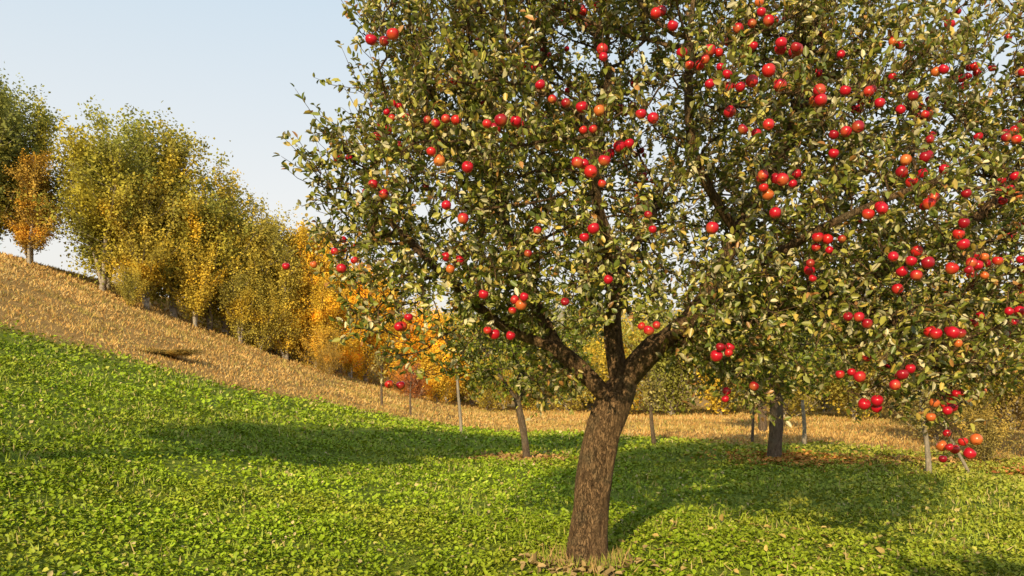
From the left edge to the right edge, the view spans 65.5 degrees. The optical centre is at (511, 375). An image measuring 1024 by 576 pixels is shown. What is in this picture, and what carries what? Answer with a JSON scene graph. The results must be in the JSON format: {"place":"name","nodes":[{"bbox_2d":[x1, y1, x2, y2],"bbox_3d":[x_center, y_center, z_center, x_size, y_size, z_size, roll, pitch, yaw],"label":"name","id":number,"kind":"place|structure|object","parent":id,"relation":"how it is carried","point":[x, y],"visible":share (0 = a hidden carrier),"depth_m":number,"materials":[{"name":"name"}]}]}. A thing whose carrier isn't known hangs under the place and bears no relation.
{"place":"outdoors","nodes":[
{"label":"outdoors","id":0,"kind":"place"},
{"bbox_2d":[0,256,1023,575],"bbox_3d":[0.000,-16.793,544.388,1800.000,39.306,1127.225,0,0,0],"label":"ground","id":1,"kind":"structure","parent":0,"point":[170,466],"depth_m":11.74,"materials":[{"name":"green plant"}]},
{"bbox_2d":[0,74,30,241],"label":"birch tree","id":2,"kind":"object","parent":1,"relation":"on","point":[18,100],"visible":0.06,"depth_m":39.41,"materials":[{"name":"green plant"}]},
{"bbox_2d":[0,62,46,247],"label":"birch tree","id":3,"kind":"object","parent":1,"relation":"on","point":[13,115],"visible":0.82,"depth_m":36.48,"materials":[{"name":"green plant"}]},
{"bbox_2d":[0,146,64,263],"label":"birch tree","id":4,"kind":"object","parent":1,"relation":"on","point":[31,236],"visible":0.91,"depth_m":36.65,"materials":[{"name":"orange plant"}]},
{"bbox_2d":[0,91,71,262],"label":"birch tree","id":5,"kind":"object","parent":1,"relation":"on","point":[42,122],"visible":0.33,"depth_m":37.99,"materials":[{"name":"green plant"}]},
{"bbox_2d":[10,95,173,290],"bbox_3d":[-19.784,-8.496,37.526,6.432,9.244,5.600,0,0,26],"label":"birch tree","id":6,"kind":"object","parent":1,"relation":"on","point":[87,166],"visible":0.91,"depth_m":36.92,"materials":[{"name":"green plant"}]},
{"bbox_2d":[54,129,140,290],"bbox_3d":[-20.338,-8.396,39.993,4.891,8.415,4.416,0,0,31],"label":"birch tree","id":7,"kind":"object","parent":1,"relation":"on","point":[108,285],"visible":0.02,"depth_m":39.50,"materials":[{"name":"green plant"}]},
{"bbox_2d":[105,259,148,306],"bbox_3d":[-17.514,-4.165,36.393,1.819,2.640,2.117,0,0,-36],"label":"shrub","id":8,"kind":"object","parent":1,"relation":"on","point":[130,287],"visible":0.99,"depth_m":36.33,"materials":[{"name":"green plant"}]},
{"bbox_2d":[91,165,185,310],"bbox_3d":[-17.598,-6.509,37.692,3.782,7.026,4.260,0,0,38],"label":"birch tree","id":9,"kind":"object","parent":1,"relation":"on","point":[147,242],"visible":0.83,"depth_m":37.44,"materials":[{"name":"yellow plant"}]},
{"bbox_2d":[61,100,232,308],"bbox_3d":[-18.240,-8.571,39.603,6.956,10.646,6.419,0,0,41],"label":"birch tree","id":10,"kind":"object","parent":1,"relation":"on","point":[134,124],"visible":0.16,"depth_m":39.45,"materials":[{"name":"green plant"}]},
{"bbox_2d":[129,348,214,357],"bbox_3d":[-10.534,-0.687,23.946,2.046,0.346,3.175,0,0,33],"label":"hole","id":11,"kind":"object","parent":1,"relation":"on","point":[178,353],"visible":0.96,"depth_m":23.92,"materials":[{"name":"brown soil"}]},
{"bbox_2d":[130,111,241,317],"bbox_3d":[-16.970,-7.854,40.028,5.371,10.234,5.948,0,0,-44],"label":"birch tree","id":12,"kind":"object","parent":1,"relation":"on","point":[179,156],"visible":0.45,"depth_m":39.26,"materials":[{"name":"green plant"}]},
{"bbox_2d":[152,186,239,326],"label":"birch tree","id":13,"kind":"object","parent":1,"relation":"on","point":[198,295],"visible":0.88,"depth_m":39.13,"materials":[{"name":"yellow plant"}]},
{"bbox_2d":[156,165,257,330],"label":"birch tree","id":14,"kind":"object","parent":1,"relation":"on","point":[210,315],"visible":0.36,"depth_m":40.12,"materials":[{"name":"green plant"}]},
{"bbox_2d":[178,156,284,336],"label":"birch tree","id":15,"kind":"object","parent":1,"relation":"on","point":[226,193],"visible":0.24,"depth_m":41.08,"materials":[{"name":"green plant"}]},
{"bbox_2d":[209,236,279,342],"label":"birch tree","id":16,"kind":"object","parent":1,"relation":"on","point":[239,309],"visible":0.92,"depth_m":40.32,"materials":[{"name":"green plant"}]},
{"bbox_2d":[211,186,301,348],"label":"birch tree","id":17,"kind":"object","parent":1,"relation":"on","point":[267,250],"visible":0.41,"depth_m":41.49,"materials":[{"name":"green plant"}]},
{"bbox_2d":[217,278,298,350],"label":"shrub","id":18,"kind":"object","parent":1,"relation":"on","point":[260,342],"visible":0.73,"depth_m":41.12,"materials":[{"name":"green plant"}]},
{"bbox_2d":[253,246,311,360],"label":"birch tree","id":19,"kind":"object","parent":1,"relation":"on","point":[287,344],"visible":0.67,"depth_m":42.24,"materials":[{"name":"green plant"}]},
{"bbox_2d":[251,216,314,355],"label":"birch tree","id":20,"kind":"object","parent":1,"relation":"on","point":[293,240],"visible":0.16,"depth_m":43.91,"materials":[{"name":"yellow plant"}]},
{"bbox_2d":[266,222,332,360],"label":"birch tree","id":21,"kind":"object","parent":1,"relation":"on","point":[295,348],"visible":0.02,"depth_m":45.21,"materials":[{"name":"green plant"}]},
{"bbox_2d":[281,213,352,365],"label":"birch tree","id":22,"kind":"object","parent":1,"relation":"on","point":[310,256],"visible":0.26,"depth_m":44.51,"materials":[{"name":"yellow plant"}]},
{"bbox_2d":[292,271,342,366],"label":"birch tree","id":23,"kind":"object","parent":1,"relation":"on","point":[319,315],"visible":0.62,"depth_m":43.14,"materials":[{"name":"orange plant"}]},
{"bbox_2d":[295,323,343,370],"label":"shrub","id":24,"kind":"object","parent":1,"relation":"on","point":[323,338],"visible":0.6,"depth_m":41.55,"materials":[{"name":"orange plant"}]},
{"bbox_2d":[307,338,347,373],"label":"shrub","id":25,"kind":"object","parent":1,"relation":"on","point":[330,362],"visible":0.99,"depth_m":40.81,"materials":[{"name":"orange plant"}]},
{"bbox_2d":[332,291,374,378],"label":"birch tree","id":26,"kind":"object","parent":1,"relation":"on","point":[350,347],"visible":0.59,"depth_m":44.50,"materials":[{"name":"orange plant"}]},
{"bbox_2d":[320,242,390,374],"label":"birch tree","id":27,"kind":"object","parent":1,"relation":"on","point":[339,368],"visible":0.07,"depth_m":45.84,"materials":[{"name":"orange plant"}]},
{"bbox_2d":[346,258,418,381],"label":"birch tree","id":28,"kind":"object","parent":1,"relation":"on","point":[364,370],"visible":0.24,"depth_m":46.60,"materials":[{"name":"orange plant"}]},
{"bbox_2d":[371,350,393,405],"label":"young fruit tree","id":29,"kind":"object","parent":1,"relation":"on","point":[379,358],"visible":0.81,"depth_m":30.43,"materials":[{"name":"green plant"}]},
{"bbox_2d":[359,271,425,381],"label":"birch tree","id":30,"kind":"object","parent":1,"relation":"on","point":[399,346],"visible":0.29,"depth_m":47.67,"materials":[{"name":"orange plant"}]},
{"bbox_2d":[384,358,419,393],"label":"shrub","id":31,"kind":"object","parent":1,"relation":"on","point":[401,391],"visible":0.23,"depth_m":43.85,"materials":[{"name":"orange plant"}]},
{"bbox_2d":[401,362,420,414],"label":"young fruit tree","id":32,"kind":"object","parent":1,"relation":"on","point":[410,388],"visible":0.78,"depth_m":29.47,"materials":[{"name":"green plant"}]},
{"bbox_2d":[397,362,433,398],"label":"shrub","id":33,"kind":"object","parent":1,"relation":"on","point":[417,393],"visible":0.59,"depth_m":42.95,"materials":[{"name":"red plant"}]},
{"bbox_2d":[395,295,455,394],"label":"birch tree","id":34,"kind":"object","parent":1,"relation":"on","point":[428,333],"visible":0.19,"depth_m":49.36,"materials":[{"name":"orange plant"}]},
{"bbox_2d":[408,341,468,403],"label":"shrub","id":35,"kind":"object","parent":1,"relation":"on","point":[436,390],"visible":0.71,"depth_m":45.46,"materials":[{"name":"yellow plant"}]},
{"bbox_2d":[425,304,472,401],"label":"birch tree","id":36,"kind":"object","parent":1,"relation":"on","point":[455,390],"visible":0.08,"depth_m":50.83,"materials":[{"name":"yellow plant"}]},
{"bbox_2d":[456,366,462,430],"bbox_3d":[-1.612,0.765,24.479,0.208,2.206,0.114,0,0,-12],"label":"wooden stake","id":37,"kind":"object","parent":1,"relation":"on","point":[459,408],"visible":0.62,"depth_m":24.43,"materials":[{"name":"brown wood"}]},
{"bbox_2d":[425,297,501,402],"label":"shrub","id":38,"kind":"object","parent":1,"relation":"on","point":[462,399],"visible":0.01,"depth_m":56.17,"materials":[{"name":"plant"}]},
{"bbox_2d":[454,325,494,404],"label":"birch tree","id":39,"kind":"object","parent":1,"relation":"on","point":[469,393],"visible":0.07,"depth_m":51.64,"materials":[{"name":"green plant"}]},
{"bbox_2d":[459,349,515,411],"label":"shrub","id":40,"kind":"object","parent":1,"relation":"on","point":[484,401],"visible":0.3,"depth_m":46.58,"materials":[{"name":"green plant"}]},
{"bbox_2d":[483,340,525,408],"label":"birch tree","id":41,"kind":"object","parent":1,"relation":"on","point":[507,400],"visible":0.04,"depth_m":53.72,"materials":[{"name":"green plant"}]},
{"bbox_2d":[0,320,1023,575],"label":"green groundcover","id":42,"kind":"object","parent":1,"relation":"on","point":[484,522],"visible":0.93,"depth_m":8.95,"materials":[{"name":"green plant"}]},
{"bbox_2d":[0,252,1023,490],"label":"dry grass","id":43,"kind":"structure","parent":1,"relation":"on","point":[706,415],"depth_m":30.75,"materials":[{"name":"beige plant"}]},
{"bbox_2d":[435,275,602,457],"bbox_3d":[0.157,-0.193,15.906,3.334,3.972,3.393,0,0,0],"label":"apple tree","id":44,"kind":"object","parent":1,"relation":"on","point":[484,369],"visible":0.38,"depth_m":15.51,"materials":[{"name":"green plant"}]},
{"bbox_2d":[475,314,566,408],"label":"shrub","id":45,"kind":"object","parent":1,"relation":"on","point":[526,354],"visible":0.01,"depth_m":55.17,"materials":[{"name":"green plant"}]},
{"bbox_2d":[505,354,548,410],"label":"shrub","id":46,"kind":"object","parent":1,"relation":"on","point":[531,403],"visible":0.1,"depth_m":48.81,"materials":[{"name":"green plant"}]},
{"bbox_2d":[521,315,606,411],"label":"shrub","id":47,"kind":"object","parent":1,"relation":"on","point":[569,404],"visible":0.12,"depth_m":46.66,"materials":[{"name":"green plant"}]},
{"bbox_2d":[540,316,629,410],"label":"shrub","id":48,"kind":"object","parent":1,"relation":"on","point":[590,403],"visible":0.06,"depth_m":51.48,"materials":[{"name":"green plant"}]},
{"bbox_2d":[524,541,659,575],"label":"grass tuft","id":49,"kind":"object","parent":1,"relation":"on","point":[596,564],"visible":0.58,"depth_m":6.48,"materials":[{"name":"plant"}]},
{"bbox_2d":[568,316,662,415],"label":"shrub","id":50,"kind":"object","parent":1,"relation":"on","point":[605,365],"visible":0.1,"depth_m":43.52,"materials":[{"name":"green plant"}]},
{"bbox_2d":[591,268,696,411],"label":"shrub","id":51,"kind":"object","parent":1,"relation":"on","point":[639,295],"visible":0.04,"depth_m":49.91,"materials":[{"name":"green plant"}]},
{"bbox_2d":[272,0,1023,566],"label":"apple tree","id":52,"kind":"object","parent":1,"relation":"on","point":[720,304],"visible":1,"depth_m":5.51,"materials":[{"name":"green plant"}]},
{"bbox_2d":[636,368,667,445],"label":"young fruit tree","id":53,"kind":"object","parent":1,"relation":"on","point":[649,392],"visible":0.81,"depth_m":19.72,"materials":[{"name":"green plant"}]},
{"bbox_2d":[621,292,715,415],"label":"shrub","id":54,"kind":"object","parent":1,"relation":"on","point":[671,386],"visible":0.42,"depth_m":41.61,"materials":[{"name":"green plant"}]},
{"bbox_2d":[679,350,741,415],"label":"shrub","id":55,"kind":"object","parent":1,"relation":"on","point":[719,406],"visible":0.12,"depth_m":40.66,"materials":[{"name":"yellow plant"}]},
{"bbox_2d":[409,446,1023,575],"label":"fallen leaves","id":56,"kind":"object","parent":1,"relation":"on","point":[799,457],"visible":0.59,"depth_m":13.75,"materials":[{"name":"brown dry leaf"}]},
{"bbox_2d":[687,301,774,412],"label":"shrub","id":57,"kind":"object","parent":1,"relation":"on","point":[733,397],"visible":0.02,"depth_m":47.89,"materials":[{"name":"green plant"}]},
{"bbox_2d":[742,381,760,441],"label":"young fruit tree","id":58,"kind":"object","parent":1,"relation":"on","point":[752,432],"visible":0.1,"depth_m":20.47,"materials":[{"name":"green plant"}]},
{"bbox_2d":[705,320,821,431],"bbox_3d":[8.431,-0.013,26.941,3.917,3.957,3.896,0,0,41],"label":"apple tree","id":59,"kind":"object","parent":1,"relation":"on","point":[763,426],"visible":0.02,"depth_m":26.87,"materials":[{"name":"green plant"}]},
{"bbox_2d":[688,274,877,457],"bbox_3d":[5.332,-0.213,15.940,3.896,3.957,3.917,0,0,-34],"label":"apple tree","id":60,"kind":"object","parent":1,"relation":"on","point":[774,448],"visible":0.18,"depth_m":15.67,"materials":[{"name":"green plant"}]},
{"bbox_2d":[801,400,806,443],"bbox_3d":[6.988,1.217,19.084,0.132,1.257,0.137,0,0,16],"label":"wooden stake","id":61,"kind":"object","parent":1,"relation":"on","point":[804,432],"visible":0.89,"depth_m":19.05,"materials":[{"name":"grey wood"}]},
{"bbox_2d":[757,311,854,418],"bbox_3d":[12.912,-1.159,37.878,5.432,7.137,6.542,0,0,-3],"label":"shrub","id":62,"kind":"object","parent":1,"relation":"on","point":[790,405],"visible":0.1,"depth_m":37.20,"materials":[{"name":"green plant"}]},
{"bbox_2d":[777,261,921,412],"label":"shrub","id":63,"kind":"object","parent":1,"relation":"on","point":[824,401],"visible":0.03,"depth_m":45.61,"materials":[{"name":"green plant"}]},
{"bbox_2d":[808,295,896,420],"bbox_3d":[15.450,-0.635,35.721,4.774,6.930,5.556,0,0,-33],"label":"shrub","id":64,"kind":"object","parent":1,"relation":"on","point":[842,388],"visible":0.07,"depth_m":35.87,"materials":[{"name":"green plant"}]},
{"bbox_2d":[862,269,957,398],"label":"shrub","id":65,"kind":"object","parent":1,"relation":"on","point":[923,302],"depth_m":44.90,"materials":[{"name":"green plant"}]},
{"bbox_2d":[903,379,941,473],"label":"young fruit tree","id":66,"kind":"object","parent":1,"relation":"on","point":[923,428],"visible":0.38,"depth_m":13.34,"materials":[{"name":"green plant"}]},
{"bbox_2d":[836,253,1018,418],"bbox_3d":[17.728,-1.692,34.157,7.524,8.208,6.247,0,0,26],"label":"shrub","id":67,"kind":"object","parent":1,"relation":"on","point":[926,298],"visible":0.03,"depth_m":33.64,"materials":[{"name":"green plant"}]},
{"bbox_2d":[874,337,1003,440],"bbox_3d":[11.783,0.068,21.993,3.598,3.925,2.988,0,0,-34],"label":"shrub","id":68,"kind":"object","parent":1,"relation":"on","point":[935,433],"visible":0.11,"depth_m":21.93,"materials":[{"name":"green plant"}]},
{"bbox_2d":[943,420,969,473],"bbox_3d":[7.402,1.243,13.217,0.470,1.016,0.081,0,0,15],"label":"wooden stake","id":69,"kind":"object","parent":1,"relation":"on","point":[963,461],"visible":0.34,"depth_m":13.17,"materials":[{"name":"brown wood"}]},
{"bbox_2d":[905,291,1013,433],"bbox_3d":[15.014,-0.234,26.083,3.865,5.610,4.498,0,0,26],"label":"shrub","id":70,"kind":"object","parent":1,"relation":"on","point":[981,402],"visible":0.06,"depth_m":25.43,"materials":[{"name":"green plant"}]},
{"bbox_2d":[935,262,1022,423],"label":"shrub","id":71,"kind":"object","parent":1,"relation":"on","point":[971,318],"visible":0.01,"depth_m":32.80,"materials":[{"name":"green plant"}]},
{"bbox_2d":[949,396,1023,464],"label":"shrub","id":72,"kind":"object","parent":1,"relation":"on","point":[986,430],"visible":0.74,"depth_m":14.61,"materials":[{"name":"yellow plant"}]},
{"bbox_2d":[959,293,1023,406],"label":"shrub","id":73,"kind":"object","parent":1,"relation":"on","point":[1020,390],"visible":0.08,"depth_m":15.71,"materials":[{"name":"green plant"}]},
{"bbox_2d":[967,272,1023,430],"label":"shrub","id":74,"kind":"object","parent":1,"relation":"on","point":[1014,405],"visible":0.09,"depth_m":27.72,"materials":[{"name":"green plant"}]},
{"bbox_2d":[0,0,1023,314],"label":"sky","id":75,"kind":"structure","parent":0,"point":[227,68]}
]}

